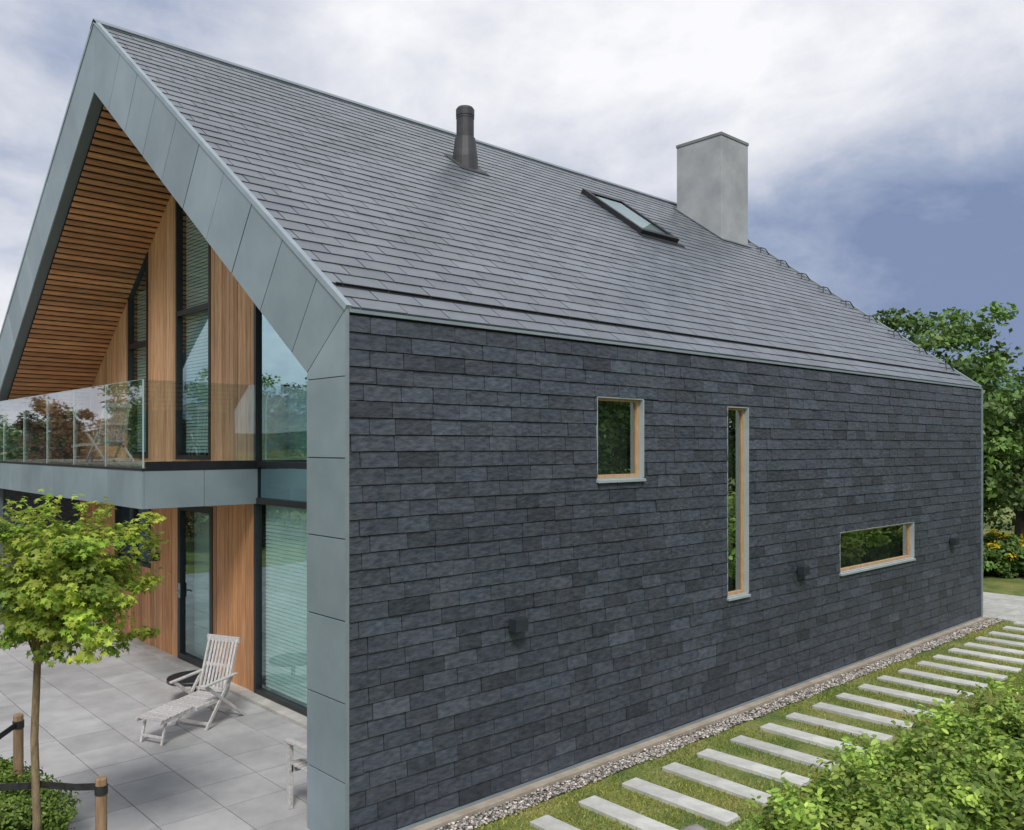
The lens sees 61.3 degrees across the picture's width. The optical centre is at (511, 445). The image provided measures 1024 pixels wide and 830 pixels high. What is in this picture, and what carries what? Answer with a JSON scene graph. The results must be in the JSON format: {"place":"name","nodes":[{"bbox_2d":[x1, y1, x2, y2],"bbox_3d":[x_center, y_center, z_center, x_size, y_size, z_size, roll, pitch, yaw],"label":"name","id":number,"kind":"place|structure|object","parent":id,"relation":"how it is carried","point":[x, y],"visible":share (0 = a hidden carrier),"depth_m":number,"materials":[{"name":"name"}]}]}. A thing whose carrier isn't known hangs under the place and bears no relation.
{"place":"outdoors","nodes":[
{"label":"outdoors","id":0,"kind":"place"},
{"bbox_2d":[0,624,310,829],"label":"terrace","id":1,"kind":"structure","parent":0,"point":[227,770],"depth_m":9.41,"materials":[{"name":"tile"}]},
{"bbox_2d":[135,634,245,745],"bbox_3d":[-3.749,2.821,10.102,0.547,0.987,1.300,0,0,24],"label":"deck chair","id":2,"kind":"object","parent":1,"relation":"on","point":[166,713],"visible":1,"depth_m":10.29,"materials":[{"name":"grey wood"}]},
{"bbox_2d":[166,670,218,698],"bbox_3d":[-4.124,3.143,11.187,0.659,0.315,0.659,0,0,-43],"label":"side table","id":3,"kind":"object","parent":1,"relation":"on","point":[188,681],"visible":0.44,"depth_m":11.08,"materials":[{"name":"black metal"}]},
{"bbox_2d":[91,621,306,728],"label":"threshold kerb","id":4,"kind":"structure","parent":1,"relation":"on","point":[286,713],"depth_m":11.44,"materials":[{"name":"concrete"}]},
{"bbox_2d":[284,738,307,808],"bbox_3d":[-1.466,2.855,8.128,1.240,0.890,0.481,0,0,-43],"label":"bench","id":5,"kind":"object","parent":1,"relation":"on","point":[296,765],"visible":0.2,"depth_m":7.84,"materials":[{"name":"grey wood"}]},
{"bbox_2d":[0,0,1023,422],"label":"sky","id":6,"kind":"structure","parent":0,"point":[885,138],"materials":[{"name":"white"}]},
{"bbox_2d":[470,503,1023,829],"bbox_3d":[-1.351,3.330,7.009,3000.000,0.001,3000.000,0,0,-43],"label":"ground","id":7,"kind":"structure","parent":0,"point":[997,584],"depth_m":9.44,"materials":[{"name":"green plant"}]},
{"bbox_2d":[0,18,982,829],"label":"house","id":8,"kind":"structure","parent":7,"relation":"on","point":[466,468],"depth_m":10.75,"materials":[{"name":"stone"}]},
{"bbox_2d":[71,403,134,461],"bbox_3d":[-6.439,-0.195,13.514,1.201,0.912,0.506,0,0,37],"label":"deck chair","id":9,"kind":"object","parent":8,"relation":"on","point":[95,444],"visible":0.93,"depth_m":13.30,"materials":[{"name":"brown wood"}]},
{"bbox_2d":[115,505,150,567],"bbox_3d":[-6.403,1.425,14.813,0.245,1.150,1.680,0,0,-43],"label":"window","id":10,"kind":"structure","parent":8,"relation":"in","point":[133,512],"depth_m":14.96,"materials":[{"name":"black glass"}]},
{"bbox_2d":[128,252,147,457],"bbox_3d":[-6.255,-1.530,14.583,0.150,3.459,0.920,0,0,-43],"label":"window","id":11,"kind":"structure","parent":8,"relation":"in","point":[140,345],"depth_m":14.80,"materials":[{"name":"black metal"}]},
{"bbox_2d":[175,200,210,459],"bbox_3d":[-4.714,-2.192,12.916,0.150,4.784,1.260,0,0,-43],"label":"window","id":12,"kind":"structure","parent":8,"relation":"in","point":[206,306],"depth_m":13.14,"materials":[{"name":"glass"}]},
{"bbox_2d":[175,506,212,669],"bbox_3d":[-4.650,2.067,12.872,0.306,2.375,1.250,0,0,-43],"label":"door","id":13,"kind":"structure","parent":8,"relation":"in","point":[203,516],"depth_m":13.21,"materials":[{"name":"black metal"}]},
{"bbox_2d":[254,304,307,716],"bbox_3d":[-1.999,-0.144,9.978,0.148,6.798,4.000,0,0,-43],"label":"window","id":14,"kind":"structure","parent":8,"relation":"in","point":[280,381],"depth_m":11.04,"materials":[{"name":"clear glass"}]},
{"bbox_2d":[596,396,645,482],"bbox_3d":[1.110,-0.065,9.393,0.790,0.910,0.260,0,0,-43],"label":"window","id":15,"kind":"structure","parent":8,"relation":"in","point":[611,425],"depth_m":9.56,"materials":[{"name":"glass"}]},
{"bbox_2d":[726,406,750,600],"bbox_3d":[2.777,0.715,10.934,0.490,2.410,0.260,0,0,-43],"label":"window","id":16,"kind":"structure","parent":8,"relation":"in","point":[743,590],"depth_m":11.04,"materials":[{"name":"wood"}]},
{"bbox_2d":[839,522,915,575],"bbox_3d":[5.707,1.590,13.642,2.610,0.640,0.260,0,0,-43],"label":"window","id":17,"kind":"structure","parent":8,"relation":"in","point":[861,550],"depth_m":13.64,"materials":[{"name":"glass"}]},
{"bbox_2d":[530,815,579,829],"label":"stepping slab","id":18,"kind":"structure","parent":7,"relation":"on","point":[547,822],"depth_m":7.52,"materials":[{"name":"concrete"}]},
{"bbox_2d":[578,795,677,829],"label":"stepping slab","id":19,"kind":"structure","parent":7,"relation":"on","point":[614,811],"depth_m":7.71,"materials":[{"name":"concrete"}]},
{"bbox_2d":[622,777,739,825],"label":"stepping slab","id":20,"kind":"structure","parent":7,"relation":"on","point":[722,816],"depth_m":7.99,"materials":[{"name":"concrete"}]},
{"bbox_2d":[680,824,707,829],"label":"boulder","id":21,"kind":"object","parent":7,"relation":"on","point":[694,827],"visible":1,"depth_m":6.69,"materials":[{"name":"stone"}]},
{"bbox_2d":[408,617,988,829],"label":"plinth kerb","id":22,"kind":"structure","parent":7,"relation":"on","point":[470,811],"depth_m":9.52,"materials":[{"name":"concrete"}]},
{"bbox_2d":[662,762,775,805],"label":"stepping slab","id":23,"kind":"structure","parent":7,"relation":"on","point":[712,781],"depth_m":8.45,"materials":[{"name":"concrete"}]},
{"bbox_2d":[435,618,1005,829],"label":"gravel","id":24,"kind":"structure","parent":7,"relation":"on","point":[625,762],"depth_m":9.69,"materials":[{"name":"grey gravel"}]},
{"bbox_2d":[697,748,811,787],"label":"stepping slab","id":25,"kind":"structure","parent":7,"relation":"on","point":[758,769],"depth_m":8.86,"materials":[{"name":"concrete"}]},
{"bbox_2d":[730,735,838,771],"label":"stepping slab","id":26,"kind":"structure","parent":7,"relation":"on","point":[783,752],"depth_m":9.30,"materials":[{"name":"concrete"}]},
{"bbox_2d":[760,723,866,754],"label":"stepping slab","id":27,"kind":"structure","parent":7,"relation":"on","point":[802,736],"depth_m":9.77,"materials":[{"name":"concrete"}]},
{"bbox_2d":[785,712,892,742],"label":"stepping slab","id":28,"kind":"structure","parent":7,"relation":"on","point":[827,724],"depth_m":10.16,"materials":[{"name":"concrete"}]},
{"bbox_2d":[735,759,974,829],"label":"shrub","id":29,"kind":"object","parent":7,"relation":"on","point":[823,790],"visible":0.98,"depth_m":6.39,"materials":[{"name":"green plant"}]},
{"bbox_2d":[812,702,915,729],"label":"stepping slab","id":30,"kind":"structure","parent":7,"relation":"on","point":[857,714],"depth_m":10.58,"materials":[{"name":"concrete"}]},
{"bbox_2d":[836,693,933,715],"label":"stepping slab","id":31,"kind":"structure","parent":7,"relation":"on","point":[873,702],"depth_m":11.05,"materials":[{"name":"concrete"}]},
{"bbox_2d":[858,684,954,705],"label":"stepping slab","id":32,"kind":"structure","parent":7,"relation":"on","point":[900,694],"depth_m":11.48,"materials":[{"name":"concrete"}]},
{"bbox_2d":[803,723,1023,829],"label":"shrub","id":33,"kind":"object","parent":7,"relation":"on","point":[941,784],"visible":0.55,"depth_m":6.91,"materials":[{"name":"green plant"}]},
{"bbox_2d":[877,675,973,698],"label":"stepping slab","id":34,"kind":"structure","parent":7,"relation":"on","point":[929,687],"depth_m":11.86,"materials":[{"name":"concrete"}]},
{"bbox_2d":[898,668,987,689],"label":"stepping slab","id":35,"kind":"structure","parent":7,"relation":"on","point":[922,674],"depth_m":12.29,"materials":[{"name":"concrete"}]},
{"bbox_2d":[872,301,1023,516],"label":"tree","id":36,"kind":"object","parent":7,"relation":"on","point":[976,369],"visible":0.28,"depth_m":22.05,"materials":[{"name":"green plant"}]},
{"bbox_2d":[880,697,1023,829],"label":"shrub","id":37,"kind":"object","parent":7,"relation":"on","point":[1000,750],"visible":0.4,"depth_m":7.82,"materials":[{"name":"green plant"}]},
{"bbox_2d":[917,661,1007,680],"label":"stepping slab","id":38,"kind":"structure","parent":7,"relation":"on","point":[998,677],"depth_m":12.66,"materials":[{"name":"concrete"}]},
{"bbox_2d":[924,800,1023,829],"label":"shrub","id":39,"kind":"object","parent":7,"relation":"on","point":[996,818],"visible":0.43,"depth_m":6.33,"materials":[{"name":"green plant"}]},
{"bbox_2d":[933,654,1021,671],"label":"stepping slab","id":40,"kind":"structure","parent":7,"relation":"on","point":[982,664],"depth_m":13.08,"materials":[{"name":"concrete"}]},
{"bbox_2d":[932,675,1023,770],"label":"shrub","id":41,"kind":"object","parent":7,"relation":"on","point":[993,712],"visible":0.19,"depth_m":8.48,"materials":[{"name":"green plant"}]},
{"bbox_2d":[948,648,1023,664],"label":"stepping slab","id":42,"kind":"structure","parent":7,"relation":"on","point":[989,656],"depth_m":13.55,"materials":[{"name":"concrete"}]},
{"bbox_2d":[983,541,995,571],"bbox_3d":[11.299,2.884,22.289,2.098,1.364,2.121,0,0,-43],"label":"shrub","id":43,"kind":"object","parent":7,"relation":"on","point":[988,564],"visible":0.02,"depth_m":21.63,"materials":[{"name":"green plant"}]},
{"bbox_2d":[964,642,1023,655],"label":"stepping slab","id":44,"kind":"structure","parent":7,"relation":"on","point":[989,647],"depth_m":14.07,"materials":[{"name":"concrete"}]},
{"bbox_2d":[964,750,1023,829],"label":"shrub","id":45,"kind":"object","parent":7,"relation":"on","point":[1018,820],"visible":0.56,"depth_m":6.53,"materials":[{"name":"green plant"}]},
{"bbox_2d":[975,636,1023,647],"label":"stepping slab","id":46,"kind":"structure","parent":7,"relation":"on","point":[1004,642],"depth_m":14.56,"materials":[{"name":"concrete"}]},
{"bbox_2d":[983,528,1023,578],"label":"flowering shrub","id":47,"kind":"object","parent":7,"relation":"on","point":[1000,552],"visible":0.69,"depth_m":21.67,"materials":[{"name":"green plant"}]},
{"bbox_2d":[983,363,1023,537],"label":"tree","id":48,"kind":"object","parent":7,"relation":"on","point":[1018,520],"visible":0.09,"depth_m":25.25,"materials":[{"name":"green plant"}]},
{"bbox_2d":[988,631,1023,639],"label":"stepping slab","id":49,"kind":"structure","parent":7,"relation":"on","point":[1009,635],"depth_m":15.08,"materials":[{"name":"concrete"}]},
{"bbox_2d":[1002,626,1023,631],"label":"stepping slab","id":50,"kind":"structure","parent":7,"relation":"on","point":[1017,629],"depth_m":15.56,"materials":[{"name":"concrete"}]},
{"bbox_2d":[1013,621,1023,625],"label":"stepping slab","id":51,"kind":"structure","parent":7,"relation":"on","point":[1019,623],"depth_m":16.04,"materials":[{"name":"concrete"}]},
{"label":"planting bed","id":52,"kind":"structure","parent":7,"relation":"on","visible":0},
{"bbox_2d":[0,756,12,779],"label":"shrub","id":53,"kind":"object","parent":52,"relation":"on","point":[5,763],"visible":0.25,"depth_m":7.90,"materials":[{"name":"green plant"}]},
{"bbox_2d":[0,755,25,769],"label":"shrub","id":54,"kind":"object","parent":52,"relation":"on","point":[4,761],"visible":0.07,"depth_m":8.02,"materials":[{"name":"green plant"}]},
{"bbox_2d":[0,775,31,829],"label":"shrub","id":55,"kind":"object","parent":52,"relation":"on","point":[7,800],"visible":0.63,"depth_m":6.93,"materials":[{"name":"green plant"}]},
{"bbox_2d":[12,713,23,781],"bbox_3d":[-4.343,2.855,7.594,0.092,0.990,0.091,0,0,30],"label":"tree stake","id":56,"kind":"object","parent":52,"relation":"on","point":[18,746],"visible":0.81,"depth_m":7.56,"materials":[{"name":"brown wood"}]},
{"bbox_2d":[0,722,15,738],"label":"tree strap","id":57,"kind":"object","parent":56,"relation":"attached to","point":[8,730],"visible":1,"depth_m":7.42,"materials":[{"name":"rubber"}]},
{"bbox_2d":[0,761,62,829],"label":"shrub","id":58,"kind":"object","parent":52,"relation":"on","point":[26,774],"visible":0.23,"depth_m":7.39,"materials":[{"name":"green plant"}]},
{"bbox_2d":[0,788,82,829],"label":"shrub","id":59,"kind":"object","parent":52,"relation":"on","point":[52,817],"visible":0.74,"depth_m":6.98,"materials":[{"name":"green plant"}]},
{"bbox_2d":[0,487,170,829],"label":"maple tree","id":60,"kind":"object","parent":52,"relation":"on","point":[61,591],"visible":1,"depth_m":6.18,"materials":[{"name":"green plant"}]},
{"bbox_2d":[94,776,107,829],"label":"tree stake","id":61,"kind":"object","parent":52,"relation":"on","point":[101,789],"visible":1,"depth_m":6.27,"materials":[{"name":"brown wood"}]},
{"bbox_2d":[983,592,1023,621],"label":"paving","id":62,"kind":"structure","parent":0,"point":[1008,608],"depth_m":17.77,"materials":[{"name":"concrete"}]},
{"bbox_3d":[-4.355,2.875,6.207,0.092,0.950,0.091,0,0,13],"label":"tree stake","id":63,"kind":"object","parent":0,"visible":0},
{"bbox_2d":[0,781,94,790],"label":"tree strap","id":64,"kind":"object","parent":63,"relation":"attached to","point":[52,785],"visible":0.92,"depth_m":6.45,"materials":[{"name":"rubber"}]}
]}

